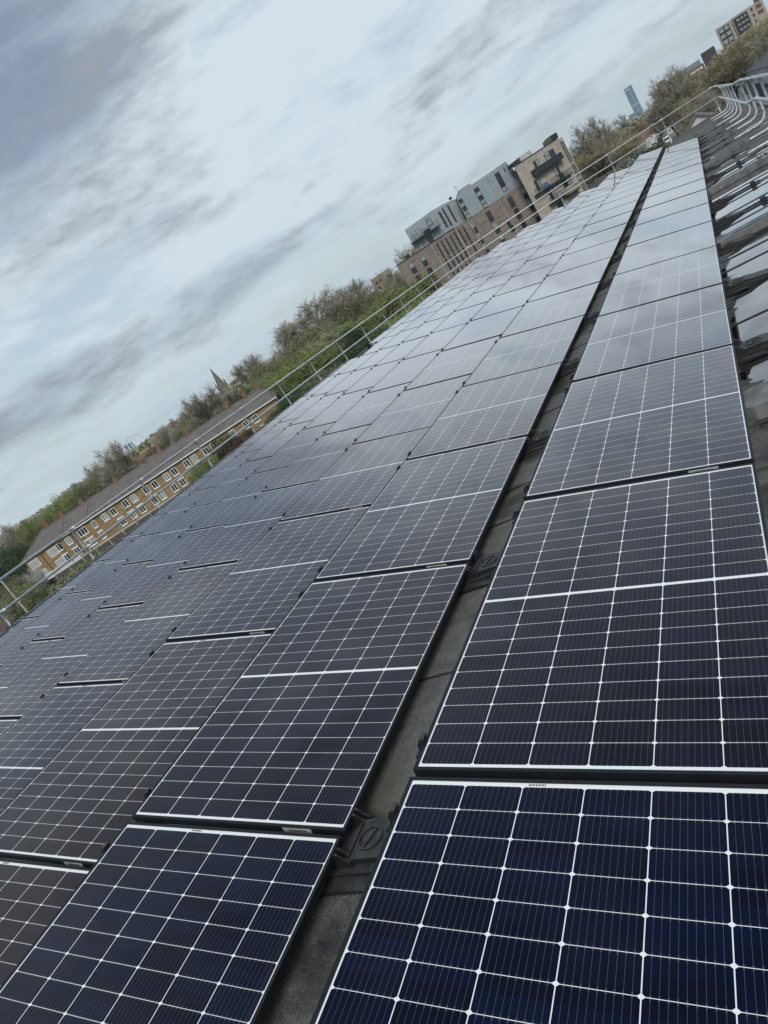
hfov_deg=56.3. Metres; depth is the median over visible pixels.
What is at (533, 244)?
solar panel
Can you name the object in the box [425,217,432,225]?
window
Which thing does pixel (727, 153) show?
ballast slab
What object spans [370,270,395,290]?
tan tower
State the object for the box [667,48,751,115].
budding tree
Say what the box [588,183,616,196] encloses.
solar panel
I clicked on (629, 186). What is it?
solar panel
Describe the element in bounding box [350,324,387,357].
dark tree
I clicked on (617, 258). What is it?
mounting foot
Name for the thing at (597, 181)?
house
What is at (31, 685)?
solar panel
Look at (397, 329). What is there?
solar panel
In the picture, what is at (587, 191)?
solar panel
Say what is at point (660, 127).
budding tree
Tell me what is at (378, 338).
solar panel
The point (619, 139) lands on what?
budding tree
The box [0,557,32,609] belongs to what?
dark tree
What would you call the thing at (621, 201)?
solar panel
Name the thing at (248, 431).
maroon tree
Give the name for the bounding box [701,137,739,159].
mounting foot
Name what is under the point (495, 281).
solar panel
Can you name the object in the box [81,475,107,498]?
olive tree
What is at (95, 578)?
solar panel
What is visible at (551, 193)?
window
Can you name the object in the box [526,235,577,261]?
solar panel
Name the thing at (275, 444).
solar panel
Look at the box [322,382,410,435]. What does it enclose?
solar panel
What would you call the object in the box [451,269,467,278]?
solar panel
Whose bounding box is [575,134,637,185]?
budding tree
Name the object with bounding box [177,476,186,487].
window
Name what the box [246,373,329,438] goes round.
undergrowth
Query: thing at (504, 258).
solar panel
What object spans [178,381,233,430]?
bare tree
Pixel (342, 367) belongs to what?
solar panel
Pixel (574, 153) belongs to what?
bare tree
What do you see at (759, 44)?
bare tree
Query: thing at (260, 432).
solar panel
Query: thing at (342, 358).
dark tree
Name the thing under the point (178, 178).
sky
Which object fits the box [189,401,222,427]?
olive tree
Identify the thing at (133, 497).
window
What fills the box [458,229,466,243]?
window
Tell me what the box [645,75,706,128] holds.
budding tree
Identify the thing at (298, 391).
dark tree
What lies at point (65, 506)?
green tree
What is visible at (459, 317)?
solar panel
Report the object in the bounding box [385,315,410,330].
solar panel
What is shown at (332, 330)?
olive tree
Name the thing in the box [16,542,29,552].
conifer
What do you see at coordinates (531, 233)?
solar panel
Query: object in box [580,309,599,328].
mounting foot
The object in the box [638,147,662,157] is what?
solar panel
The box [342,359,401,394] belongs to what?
solar panel
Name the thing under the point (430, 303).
solar panel
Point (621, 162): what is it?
house
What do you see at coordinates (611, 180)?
solar panel
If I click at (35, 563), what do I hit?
window
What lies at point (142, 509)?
window
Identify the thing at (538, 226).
solar panel
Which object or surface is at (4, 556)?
conifer
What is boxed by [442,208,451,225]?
window
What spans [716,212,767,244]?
ballast slab
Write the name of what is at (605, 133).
bare tree
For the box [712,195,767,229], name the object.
mounting foot
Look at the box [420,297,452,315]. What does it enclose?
solar panel
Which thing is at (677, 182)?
solar panel
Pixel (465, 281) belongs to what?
solar panel
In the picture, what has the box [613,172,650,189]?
solar panel
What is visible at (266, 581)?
solar panel
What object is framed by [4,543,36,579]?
conifer
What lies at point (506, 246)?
solar panel
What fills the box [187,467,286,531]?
solar panel
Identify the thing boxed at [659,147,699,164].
solar panel
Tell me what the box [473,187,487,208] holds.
window
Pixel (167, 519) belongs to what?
solar panel
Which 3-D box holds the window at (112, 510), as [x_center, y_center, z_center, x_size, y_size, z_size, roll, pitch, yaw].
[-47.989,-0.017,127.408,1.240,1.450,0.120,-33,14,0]
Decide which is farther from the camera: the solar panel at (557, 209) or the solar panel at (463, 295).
the solar panel at (557, 209)
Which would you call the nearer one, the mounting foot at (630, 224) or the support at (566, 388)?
the support at (566, 388)
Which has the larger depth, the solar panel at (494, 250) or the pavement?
the pavement
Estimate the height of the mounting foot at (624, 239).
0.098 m
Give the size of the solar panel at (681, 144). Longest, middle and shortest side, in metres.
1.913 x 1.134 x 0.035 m
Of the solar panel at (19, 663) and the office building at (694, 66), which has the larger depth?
the office building at (694, 66)
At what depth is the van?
224.43 m
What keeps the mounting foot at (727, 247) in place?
on the flat roofed building at (304, 978)
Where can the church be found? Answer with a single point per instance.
(218, 380)
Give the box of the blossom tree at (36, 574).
[19,567,48,588]
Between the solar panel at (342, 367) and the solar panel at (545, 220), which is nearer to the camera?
the solar panel at (342, 367)
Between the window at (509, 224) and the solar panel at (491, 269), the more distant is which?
the window at (509, 224)
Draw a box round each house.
[133,444,154,462]
[141,439,165,452]
[146,450,157,460]
[593,174,608,187]
[607,165,624,173]
[616,156,635,167]
[631,125,657,155]
[647,113,660,137]
[656,116,682,137]
[685,112,715,131]
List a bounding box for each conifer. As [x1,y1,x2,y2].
[0,546,14,579]
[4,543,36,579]
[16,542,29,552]
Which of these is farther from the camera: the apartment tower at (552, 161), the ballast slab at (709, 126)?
the apartment tower at (552, 161)
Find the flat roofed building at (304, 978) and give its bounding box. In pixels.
[0,98,767,1023]
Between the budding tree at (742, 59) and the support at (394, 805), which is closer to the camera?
the support at (394, 805)
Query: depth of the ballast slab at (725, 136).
20.77 m
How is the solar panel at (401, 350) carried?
on the rear support
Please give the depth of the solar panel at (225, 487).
13.53 m
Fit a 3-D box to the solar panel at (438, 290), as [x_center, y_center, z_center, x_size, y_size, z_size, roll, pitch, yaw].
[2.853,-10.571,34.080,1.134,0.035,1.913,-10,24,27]
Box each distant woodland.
[0,109,658,557]
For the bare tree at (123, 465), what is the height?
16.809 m
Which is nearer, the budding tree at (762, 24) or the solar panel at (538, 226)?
the solar panel at (538, 226)
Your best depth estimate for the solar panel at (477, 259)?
40.50 m
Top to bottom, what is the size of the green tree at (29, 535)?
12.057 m
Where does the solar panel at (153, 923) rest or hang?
on the support at (107, 844)
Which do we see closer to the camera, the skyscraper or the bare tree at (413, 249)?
the bare tree at (413, 249)
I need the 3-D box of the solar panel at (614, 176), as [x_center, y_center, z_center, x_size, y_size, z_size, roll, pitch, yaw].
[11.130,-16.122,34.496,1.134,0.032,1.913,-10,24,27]
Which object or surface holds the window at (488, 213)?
in the apartment block at (469, 215)
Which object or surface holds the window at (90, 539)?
in the terrace block at (57, 554)
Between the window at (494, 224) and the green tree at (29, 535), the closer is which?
the window at (494, 224)
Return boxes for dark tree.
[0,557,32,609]
[207,430,242,460]
[222,388,252,410]
[265,393,303,421]
[274,379,316,407]
[323,345,366,375]
[337,318,378,352]
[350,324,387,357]
[623,139,669,168]
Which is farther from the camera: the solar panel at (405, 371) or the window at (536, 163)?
the window at (536, 163)
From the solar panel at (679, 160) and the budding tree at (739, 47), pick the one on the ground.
the budding tree at (739, 47)
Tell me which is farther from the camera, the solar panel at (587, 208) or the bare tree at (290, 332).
the bare tree at (290, 332)
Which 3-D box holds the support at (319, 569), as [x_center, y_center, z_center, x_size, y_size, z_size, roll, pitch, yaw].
[-0.349,0.588,4.813,0.204,0.375,0.363,-24,17,32]
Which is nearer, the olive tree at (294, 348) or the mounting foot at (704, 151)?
the mounting foot at (704, 151)
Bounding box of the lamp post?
[0,580,27,612]
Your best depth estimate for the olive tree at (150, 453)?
227.06 m
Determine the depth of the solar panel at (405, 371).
13.32 m
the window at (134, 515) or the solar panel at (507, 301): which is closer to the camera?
the solar panel at (507, 301)
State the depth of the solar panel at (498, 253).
32.43 m
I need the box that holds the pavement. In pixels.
[670,131,676,139]
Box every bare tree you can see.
[0,525,23,552]
[82,452,119,488]
[92,438,144,486]
[151,423,172,449]
[165,411,190,444]
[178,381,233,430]
[199,386,239,410]
[226,354,270,384]
[268,317,302,360]
[270,308,329,358]
[292,280,368,337]
[324,278,374,324]
[373,267,404,294]
[391,242,416,277]
[568,115,606,164]
[578,117,620,166]
[611,113,629,129]
[642,86,678,135]
[645,63,713,117]
[667,72,695,115]
[675,92,729,136]
[743,22,767,63]
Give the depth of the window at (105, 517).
127.44 m
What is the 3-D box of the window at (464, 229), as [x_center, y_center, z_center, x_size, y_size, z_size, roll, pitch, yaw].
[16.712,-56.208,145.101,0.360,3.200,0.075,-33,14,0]
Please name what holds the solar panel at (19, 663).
on the rear support
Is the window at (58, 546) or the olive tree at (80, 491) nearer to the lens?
the window at (58, 546)
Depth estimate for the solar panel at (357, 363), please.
22.29 m
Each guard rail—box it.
[0,251,467,625]
[463,86,721,258]
[711,73,767,153]
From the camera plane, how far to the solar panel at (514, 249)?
28.42 m
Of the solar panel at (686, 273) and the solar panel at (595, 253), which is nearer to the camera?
the solar panel at (686, 273)
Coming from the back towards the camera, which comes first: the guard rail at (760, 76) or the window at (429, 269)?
the window at (429, 269)
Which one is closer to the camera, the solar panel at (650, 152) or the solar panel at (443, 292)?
the solar panel at (443, 292)
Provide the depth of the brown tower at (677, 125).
234.03 m
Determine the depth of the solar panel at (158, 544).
11.94 m
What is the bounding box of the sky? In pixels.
[0,0,767,534]
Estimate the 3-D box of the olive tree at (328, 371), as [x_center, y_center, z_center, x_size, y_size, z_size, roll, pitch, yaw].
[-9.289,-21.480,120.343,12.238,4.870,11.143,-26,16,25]
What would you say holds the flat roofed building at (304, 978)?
on the ground
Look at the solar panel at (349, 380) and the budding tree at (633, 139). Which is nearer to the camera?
the solar panel at (349, 380)
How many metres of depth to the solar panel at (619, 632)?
2.57 m
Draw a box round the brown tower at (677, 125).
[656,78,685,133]
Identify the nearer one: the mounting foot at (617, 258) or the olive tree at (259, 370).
the mounting foot at (617, 258)
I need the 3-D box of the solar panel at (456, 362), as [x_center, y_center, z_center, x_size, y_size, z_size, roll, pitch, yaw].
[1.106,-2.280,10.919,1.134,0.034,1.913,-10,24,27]
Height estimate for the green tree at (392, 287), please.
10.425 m
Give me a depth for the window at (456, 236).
145.08 m
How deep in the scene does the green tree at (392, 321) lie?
127.27 m
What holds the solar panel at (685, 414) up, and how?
on the support at (566, 388)
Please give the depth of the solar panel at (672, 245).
9.07 m
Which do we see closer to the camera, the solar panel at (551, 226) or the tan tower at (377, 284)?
the solar panel at (551, 226)
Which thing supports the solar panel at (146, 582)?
on the rear support
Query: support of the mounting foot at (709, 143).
on the flat roofed building at (304, 978)
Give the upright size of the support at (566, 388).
0.375 m
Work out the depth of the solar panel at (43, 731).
5.84 m
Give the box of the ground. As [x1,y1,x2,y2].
[2,101,732,628]
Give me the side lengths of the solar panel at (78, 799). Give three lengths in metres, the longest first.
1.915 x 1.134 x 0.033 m
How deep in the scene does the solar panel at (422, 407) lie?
9.26 m
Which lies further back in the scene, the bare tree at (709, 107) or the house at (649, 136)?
the house at (649, 136)
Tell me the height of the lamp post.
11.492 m
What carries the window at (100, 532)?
in the terrace block at (57, 554)
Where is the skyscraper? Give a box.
[624,85,642,117]
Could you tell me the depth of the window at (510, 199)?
144.97 m
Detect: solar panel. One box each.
[0,591,89,665]
[0,604,140,718]
[0,617,36,646]
[0,633,271,867]
[0,639,61,693]
[0,682,124,812]
[0,718,19,735]
[0,821,343,1023]
[0,859,90,985]
[19,560,107,618]
[32,560,152,640]
[57,561,239,685]
[67,533,158,593]
[91,514,164,562]
[98,525,224,608]
[122,502,218,564]
[131,563,470,835]
[138,487,213,536]
[149,476,211,516]
[166,506,368,641]
[179,481,315,569]
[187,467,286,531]
[192,457,269,506]
[194,449,259,490]
[197,444,250,478]
[236,417,284,447]
[240,418,296,453]
[245,420,311,461]
[252,422,334,473]
[262,424,370,491]
[270,394,312,420]
[279,393,326,422]
[279,427,429,521]
[288,390,346,425]
[300,374,337,397]
[302,387,372,429]
[310,777,767,1023]
[311,371,352,396]
[313,436,528,581]
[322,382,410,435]
[324,365,374,395]
[325,357,358,377]
[338,352,375,374]
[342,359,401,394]
[352,374,470,444]
[354,345,397,370]
[361,335,395,355]
[367,328,394,344]
[367,350,440,392]
[374,336,426,366]
[379,326,419,349]
[382,320,413,338]
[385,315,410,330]
[401,304,423,317]
[401,307,429,323]
[401,311,436,331]
[401,316,447,342]
[402,323,465,359]
[403,336,498,390]
[406,362,562,459]
[413,462,767,783]
[415,294,436,306]
[417,295,443,310]
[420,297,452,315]
[424,298,467,322]
[428,285,447,296]
[430,302,486,333]
[432,285,455,298]
[437,285,466,301]
[439,276,458,287]
[441,306,521,350]
[444,275,467,288]
[444,285,480,305]
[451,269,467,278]
[451,274,478,289]
[454,284,503,311]
[457,267,476,278]
[461,261,477,270]
[461,272,494,290]
[462,315,584,386]
[464,264,490,278]
[468,260,485,269]
[470,255,484,263]
[470,282,541,320]
[473,269,518,293]
[476,252,494,262]
[476,256,498,268]
[476,261,506,277]
[486,246,502,254]
[487,248,508,259]
[488,251,517,266]
[490,256,530,277]
[493,264,554,296]
[495,239,510,247]
[497,241,516,251]
[499,282,599,337]
[500,243,525,256]
[504,245,540,264]
[505,234,524,244]
[510,235,533,247]
[512,248,567,276]
[513,228,531,237]
[516,236,549,252]
[519,228,541,239]
[521,222,538,231]
[524,344,754,499]
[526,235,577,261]
[526,257,611,302]
[527,221,549,232]
[527,226,559,242]
[535,215,555,225]
[537,219,565,233]
[540,225,584,246]
[542,210,560,219]
[545,212,572,225]
[546,238,620,276]
[548,205,566,214]
[551,216,591,235]
[553,206,578,218]
[559,201,582,212]
[560,207,598,225]
[562,223,627,255]
[566,196,587,206]
[569,200,604,216]
[571,191,592,201]
[571,283,733,381]
[576,187,596,196]
[576,194,608,209]
[576,210,632,238]
[582,188,613,202]
[585,200,637,225]
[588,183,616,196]
[594,178,620,190]
[594,191,641,214]
[597,245,722,316]
[599,174,624,185]
[602,170,627,181]
[602,184,645,204]
[606,167,629,177]
[608,178,648,196]
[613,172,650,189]
[614,221,716,274]
[618,167,653,183]
[622,163,655,177]
[626,159,656,172]
[626,202,711,246]
[629,156,658,168]
[632,153,659,164]
[634,189,708,225]
[635,149,661,160]
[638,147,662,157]
[641,178,706,209]
[646,169,704,196]
[650,162,702,186]
[654,156,701,178]
[656,151,700,171]
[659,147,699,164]
[661,143,698,159]
[663,140,698,155]
[665,137,697,151]
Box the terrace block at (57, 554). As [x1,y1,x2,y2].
[20,382,279,579]
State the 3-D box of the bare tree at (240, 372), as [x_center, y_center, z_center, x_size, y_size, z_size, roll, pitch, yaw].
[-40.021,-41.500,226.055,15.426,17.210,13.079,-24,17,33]
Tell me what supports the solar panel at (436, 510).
on the rear support
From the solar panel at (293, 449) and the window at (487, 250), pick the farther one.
the window at (487, 250)
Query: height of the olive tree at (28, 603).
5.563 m
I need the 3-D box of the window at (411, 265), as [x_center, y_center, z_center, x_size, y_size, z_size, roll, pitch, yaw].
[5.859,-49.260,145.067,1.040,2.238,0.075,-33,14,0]
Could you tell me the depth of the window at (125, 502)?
127.44 m
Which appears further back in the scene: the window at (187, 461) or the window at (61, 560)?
the window at (61, 560)
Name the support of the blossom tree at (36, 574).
on the ground
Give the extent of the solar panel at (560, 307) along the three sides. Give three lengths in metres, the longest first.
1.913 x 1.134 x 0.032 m
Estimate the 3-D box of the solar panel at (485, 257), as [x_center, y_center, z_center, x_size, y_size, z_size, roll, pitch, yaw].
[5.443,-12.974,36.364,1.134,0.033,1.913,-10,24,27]
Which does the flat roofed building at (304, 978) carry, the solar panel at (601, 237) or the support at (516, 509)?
the support at (516, 509)
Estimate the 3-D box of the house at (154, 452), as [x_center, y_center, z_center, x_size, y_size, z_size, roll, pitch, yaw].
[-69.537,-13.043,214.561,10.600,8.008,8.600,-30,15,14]
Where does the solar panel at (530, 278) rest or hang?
on the rear support
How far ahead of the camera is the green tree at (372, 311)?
143.75 m
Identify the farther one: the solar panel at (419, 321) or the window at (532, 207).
the window at (532, 207)
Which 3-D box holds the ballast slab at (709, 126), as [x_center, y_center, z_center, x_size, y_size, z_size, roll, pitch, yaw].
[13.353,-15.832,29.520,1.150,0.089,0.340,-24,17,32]
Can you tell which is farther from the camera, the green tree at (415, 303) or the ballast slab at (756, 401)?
the green tree at (415, 303)
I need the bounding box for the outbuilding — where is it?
[0,615,14,632]
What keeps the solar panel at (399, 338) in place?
on the rear support
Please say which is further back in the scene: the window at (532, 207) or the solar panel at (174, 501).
the window at (532, 207)
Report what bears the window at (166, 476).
in the terrace block at (57, 554)
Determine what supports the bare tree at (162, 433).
on the ground
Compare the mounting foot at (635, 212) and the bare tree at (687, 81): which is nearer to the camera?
the mounting foot at (635, 212)
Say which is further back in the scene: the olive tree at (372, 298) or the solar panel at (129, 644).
the olive tree at (372, 298)
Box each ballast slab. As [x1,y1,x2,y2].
[695,117,723,135]
[699,121,729,139]
[700,128,737,150]
[703,138,750,168]
[707,154,767,195]
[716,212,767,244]
[743,381,767,421]
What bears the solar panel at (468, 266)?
on the rear support
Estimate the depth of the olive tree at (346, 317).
196.66 m
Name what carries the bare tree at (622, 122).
on the ground
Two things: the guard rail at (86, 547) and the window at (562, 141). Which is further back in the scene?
the window at (562, 141)
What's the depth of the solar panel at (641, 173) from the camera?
25.76 m
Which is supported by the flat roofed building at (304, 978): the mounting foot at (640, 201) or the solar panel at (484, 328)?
the mounting foot at (640, 201)
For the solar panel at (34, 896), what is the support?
on the flat roofed building at (304, 978)
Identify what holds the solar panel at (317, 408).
on the rear support
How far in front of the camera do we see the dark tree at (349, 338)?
145.01 m
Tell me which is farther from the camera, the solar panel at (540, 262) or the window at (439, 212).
the window at (439, 212)
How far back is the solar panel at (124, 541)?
15.28 m
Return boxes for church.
[210,369,238,400]
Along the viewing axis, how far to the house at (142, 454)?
251.01 m
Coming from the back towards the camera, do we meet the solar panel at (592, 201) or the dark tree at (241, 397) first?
the dark tree at (241, 397)
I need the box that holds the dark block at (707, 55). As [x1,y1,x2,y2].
[700,46,722,74]
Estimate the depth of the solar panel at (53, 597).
13.71 m
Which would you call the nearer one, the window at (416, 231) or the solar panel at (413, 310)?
the solar panel at (413, 310)
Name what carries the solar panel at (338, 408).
on the rear support
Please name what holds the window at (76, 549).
in the terrace block at (57, 554)
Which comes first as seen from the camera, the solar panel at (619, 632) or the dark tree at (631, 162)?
the solar panel at (619, 632)
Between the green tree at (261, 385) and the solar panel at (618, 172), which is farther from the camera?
the green tree at (261, 385)
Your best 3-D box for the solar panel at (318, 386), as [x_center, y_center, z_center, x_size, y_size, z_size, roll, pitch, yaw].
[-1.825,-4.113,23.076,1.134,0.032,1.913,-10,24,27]
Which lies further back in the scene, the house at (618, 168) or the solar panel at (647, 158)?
the house at (618, 168)
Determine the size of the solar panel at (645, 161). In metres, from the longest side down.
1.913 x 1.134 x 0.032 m
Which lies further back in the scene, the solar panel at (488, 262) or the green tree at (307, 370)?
the green tree at (307, 370)
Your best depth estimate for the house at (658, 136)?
320.07 m
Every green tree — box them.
[7,578,49,612]
[15,518,44,545]
[33,508,58,526]
[48,490,78,518]
[185,454,218,483]
[238,373,275,398]
[262,346,316,390]
[263,367,305,400]
[281,340,340,386]
[337,311,371,346]
[353,302,401,342]
[369,269,447,327]
[369,283,407,312]
[370,305,411,337]
[388,291,433,324]
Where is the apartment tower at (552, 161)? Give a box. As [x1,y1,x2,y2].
[508,132,587,219]
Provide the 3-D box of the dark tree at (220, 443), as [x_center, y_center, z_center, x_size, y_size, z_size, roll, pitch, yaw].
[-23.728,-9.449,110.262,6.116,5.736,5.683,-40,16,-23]
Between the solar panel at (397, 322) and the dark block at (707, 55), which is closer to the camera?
the solar panel at (397, 322)
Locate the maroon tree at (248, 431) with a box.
[217,427,254,457]
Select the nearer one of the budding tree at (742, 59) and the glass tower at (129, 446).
the budding tree at (742, 59)
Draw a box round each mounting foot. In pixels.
[319,808,388,896]
[458,550,501,595]
[520,426,552,458]
[556,356,580,379]
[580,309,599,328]
[597,278,610,292]
[608,253,622,266]
[618,234,630,245]
[626,219,636,229]
[631,207,641,216]
[636,198,643,205]
[698,123,724,139]
[699,130,724,146]
[699,132,728,149]
[700,133,735,154]
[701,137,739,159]
[703,146,749,174]
[705,153,756,183]
[709,176,767,209]
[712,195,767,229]
[717,226,767,256]
[723,268,767,297]
[733,333,767,365]
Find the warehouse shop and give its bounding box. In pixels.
[708,50,767,109]
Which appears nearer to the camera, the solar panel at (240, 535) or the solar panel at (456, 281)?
the solar panel at (240, 535)
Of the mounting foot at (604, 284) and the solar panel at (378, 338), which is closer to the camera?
the mounting foot at (604, 284)
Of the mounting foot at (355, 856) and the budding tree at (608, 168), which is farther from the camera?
the budding tree at (608, 168)
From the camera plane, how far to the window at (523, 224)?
146.21 m
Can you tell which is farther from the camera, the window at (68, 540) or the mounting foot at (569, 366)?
the window at (68, 540)
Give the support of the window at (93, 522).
in the terrace block at (57, 554)
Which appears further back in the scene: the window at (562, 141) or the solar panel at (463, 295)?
the window at (562, 141)
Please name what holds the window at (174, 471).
in the terrace block at (57, 554)
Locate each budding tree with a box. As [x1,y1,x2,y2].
[301,329,348,357]
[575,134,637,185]
[580,131,647,185]
[595,144,638,176]
[602,131,640,148]
[617,120,649,140]
[622,133,651,154]
[644,118,670,143]
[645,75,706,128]
[666,82,727,138]
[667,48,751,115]
[697,29,767,97]
[718,25,767,78]
[735,16,767,69]
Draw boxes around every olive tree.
[0,573,30,611]
[0,583,44,626]
[65,479,101,506]
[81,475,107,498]
[98,467,126,489]
[121,458,145,476]
[144,444,167,459]
[172,417,199,440]
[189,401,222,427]
[211,402,232,417]
[246,356,281,387]
[249,363,278,388]
[277,334,317,366]
[290,317,340,362]
[297,359,349,397]
[307,324,345,363]
[321,294,371,333]
[352,286,389,317]
[366,284,391,307]
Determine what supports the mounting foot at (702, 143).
on the flat roofed building at (304, 978)
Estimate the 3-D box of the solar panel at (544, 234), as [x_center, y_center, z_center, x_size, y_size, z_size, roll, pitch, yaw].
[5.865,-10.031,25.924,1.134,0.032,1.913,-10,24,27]
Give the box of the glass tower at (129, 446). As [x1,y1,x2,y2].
[124,442,135,451]
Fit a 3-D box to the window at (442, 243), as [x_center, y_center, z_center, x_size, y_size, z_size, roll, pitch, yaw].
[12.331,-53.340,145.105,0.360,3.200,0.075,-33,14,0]
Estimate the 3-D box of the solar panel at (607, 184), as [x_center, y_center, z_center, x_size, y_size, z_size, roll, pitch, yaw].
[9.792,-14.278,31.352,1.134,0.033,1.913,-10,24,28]
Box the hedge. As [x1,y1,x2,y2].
[0,541,116,621]
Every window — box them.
[28,558,41,569]
[46,546,59,557]
[54,543,63,551]
[55,556,66,565]
[61,552,69,559]
[64,536,73,545]
[71,545,82,555]
[76,526,89,537]
[83,535,97,548]
[90,520,98,528]
[97,529,106,538]
[100,513,110,521]
[108,507,118,516]
[117,516,127,526]
[121,499,130,508]
[127,509,138,519]
[129,494,138,503]
[136,503,147,513]
[141,485,151,494]
[150,480,159,489]
[158,491,167,500]
[162,472,171,481]
[170,467,179,476]
[170,482,179,492]
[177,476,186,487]
[182,459,190,468]
[190,454,199,462]
[201,446,209,454]
[251,414,260,423]
[408,262,417,273]
[411,228,422,239]
[416,240,424,248]
[419,254,428,266]
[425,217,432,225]
[426,267,435,277]
[427,235,433,242]
[436,243,444,257]
[438,211,447,227]
[440,240,449,254]
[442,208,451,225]
[445,238,453,252]
[447,205,457,221]
[449,235,457,249]
[454,232,462,246]
[458,198,471,218]
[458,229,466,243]
[462,226,470,240]
[469,222,478,234]
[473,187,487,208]
[475,233,483,244]
[481,244,489,253]
[485,210,494,222]
[491,221,500,233]
[494,171,507,191]
[498,234,505,241]
[506,220,514,231]
[507,196,515,207]
[513,207,521,219]
[520,187,528,198]
[520,219,526,228]
[527,199,535,210]
[533,159,539,167]
[533,178,542,191]
[534,212,540,221]
[543,148,555,160]
[547,186,555,198]
[552,163,560,175]
[556,198,568,207]
[559,171,571,186]
[562,141,572,160]
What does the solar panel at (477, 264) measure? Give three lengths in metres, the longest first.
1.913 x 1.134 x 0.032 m
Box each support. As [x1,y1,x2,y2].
[101,787,163,853]
[149,627,175,656]
[298,566,321,597]
[385,732,426,831]
[512,483,528,524]
[564,373,573,396]
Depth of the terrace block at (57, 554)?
127.87 m
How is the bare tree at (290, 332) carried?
on the ground
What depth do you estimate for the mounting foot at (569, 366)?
7.34 m
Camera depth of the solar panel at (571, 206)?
32.25 m
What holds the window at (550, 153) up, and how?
in the apartment tower at (552, 161)
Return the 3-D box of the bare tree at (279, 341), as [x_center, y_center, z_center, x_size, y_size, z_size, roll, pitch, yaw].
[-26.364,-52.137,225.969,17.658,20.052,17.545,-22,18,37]
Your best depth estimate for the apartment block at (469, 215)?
145.15 m
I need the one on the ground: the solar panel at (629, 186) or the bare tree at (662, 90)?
the bare tree at (662, 90)
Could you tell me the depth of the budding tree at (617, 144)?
156.86 m
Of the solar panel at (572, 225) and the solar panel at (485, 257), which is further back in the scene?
the solar panel at (485, 257)
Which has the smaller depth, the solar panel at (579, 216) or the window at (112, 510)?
the solar panel at (579, 216)
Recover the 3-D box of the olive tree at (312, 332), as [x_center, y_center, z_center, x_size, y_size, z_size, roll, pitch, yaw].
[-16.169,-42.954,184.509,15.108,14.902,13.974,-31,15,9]
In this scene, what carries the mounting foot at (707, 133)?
on the flat roofed building at (304, 978)
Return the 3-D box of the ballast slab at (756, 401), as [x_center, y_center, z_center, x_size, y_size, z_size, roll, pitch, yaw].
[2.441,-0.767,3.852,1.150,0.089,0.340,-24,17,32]
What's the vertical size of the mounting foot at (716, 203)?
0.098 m
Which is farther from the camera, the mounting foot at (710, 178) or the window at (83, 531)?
the window at (83, 531)
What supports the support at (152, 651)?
on the flat roofed building at (304, 978)
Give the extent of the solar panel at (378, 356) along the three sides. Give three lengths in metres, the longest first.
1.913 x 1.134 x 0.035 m
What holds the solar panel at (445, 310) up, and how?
on the rear support
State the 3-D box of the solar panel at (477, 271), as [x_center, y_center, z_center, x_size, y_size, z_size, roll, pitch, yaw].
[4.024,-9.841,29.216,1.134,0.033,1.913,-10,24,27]
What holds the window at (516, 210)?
in the apartment block at (469, 215)
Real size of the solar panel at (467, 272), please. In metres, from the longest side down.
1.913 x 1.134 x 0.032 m
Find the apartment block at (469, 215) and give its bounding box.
[396,162,540,298]
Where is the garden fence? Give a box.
[3,504,163,613]
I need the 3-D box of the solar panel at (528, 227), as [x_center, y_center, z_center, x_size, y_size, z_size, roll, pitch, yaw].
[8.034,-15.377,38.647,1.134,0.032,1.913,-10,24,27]
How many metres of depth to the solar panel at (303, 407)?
19.14 m
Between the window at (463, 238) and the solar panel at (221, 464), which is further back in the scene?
the window at (463, 238)
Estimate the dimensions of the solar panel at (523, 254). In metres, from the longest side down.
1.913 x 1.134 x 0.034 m
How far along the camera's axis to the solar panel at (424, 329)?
18.95 m
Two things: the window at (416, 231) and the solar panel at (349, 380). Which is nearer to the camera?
the solar panel at (349, 380)
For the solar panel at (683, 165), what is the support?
on the rear support
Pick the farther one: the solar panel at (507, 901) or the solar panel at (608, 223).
the solar panel at (608, 223)
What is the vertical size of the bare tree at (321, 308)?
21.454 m
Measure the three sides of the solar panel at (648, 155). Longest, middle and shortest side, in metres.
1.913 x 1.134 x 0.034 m
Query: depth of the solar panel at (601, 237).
14.72 m
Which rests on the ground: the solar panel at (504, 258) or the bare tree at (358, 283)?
the bare tree at (358, 283)
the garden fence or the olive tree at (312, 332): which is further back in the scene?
the olive tree at (312, 332)
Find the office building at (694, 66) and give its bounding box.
[667,60,708,85]
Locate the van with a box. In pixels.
[663,135,670,142]
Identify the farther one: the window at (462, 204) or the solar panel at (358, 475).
the window at (462, 204)
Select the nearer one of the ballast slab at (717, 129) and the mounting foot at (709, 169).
the mounting foot at (709, 169)
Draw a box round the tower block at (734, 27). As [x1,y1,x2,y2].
[715,0,767,49]
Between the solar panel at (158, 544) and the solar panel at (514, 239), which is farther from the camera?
the solar panel at (514, 239)
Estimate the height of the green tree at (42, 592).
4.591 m
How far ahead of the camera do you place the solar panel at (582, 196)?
35.44 m
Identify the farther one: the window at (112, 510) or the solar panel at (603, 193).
the window at (112, 510)
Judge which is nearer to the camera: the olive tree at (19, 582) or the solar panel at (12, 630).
the solar panel at (12, 630)
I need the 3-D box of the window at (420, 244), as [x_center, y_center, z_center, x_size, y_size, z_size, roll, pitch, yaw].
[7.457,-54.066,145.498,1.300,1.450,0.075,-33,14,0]
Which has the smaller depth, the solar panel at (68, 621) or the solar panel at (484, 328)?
the solar panel at (68, 621)
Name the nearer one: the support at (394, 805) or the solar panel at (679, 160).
the support at (394, 805)
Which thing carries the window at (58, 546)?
in the terrace block at (57, 554)
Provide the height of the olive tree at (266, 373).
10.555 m
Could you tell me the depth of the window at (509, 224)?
145.93 m
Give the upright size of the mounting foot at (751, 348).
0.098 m
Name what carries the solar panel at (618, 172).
on the rear support

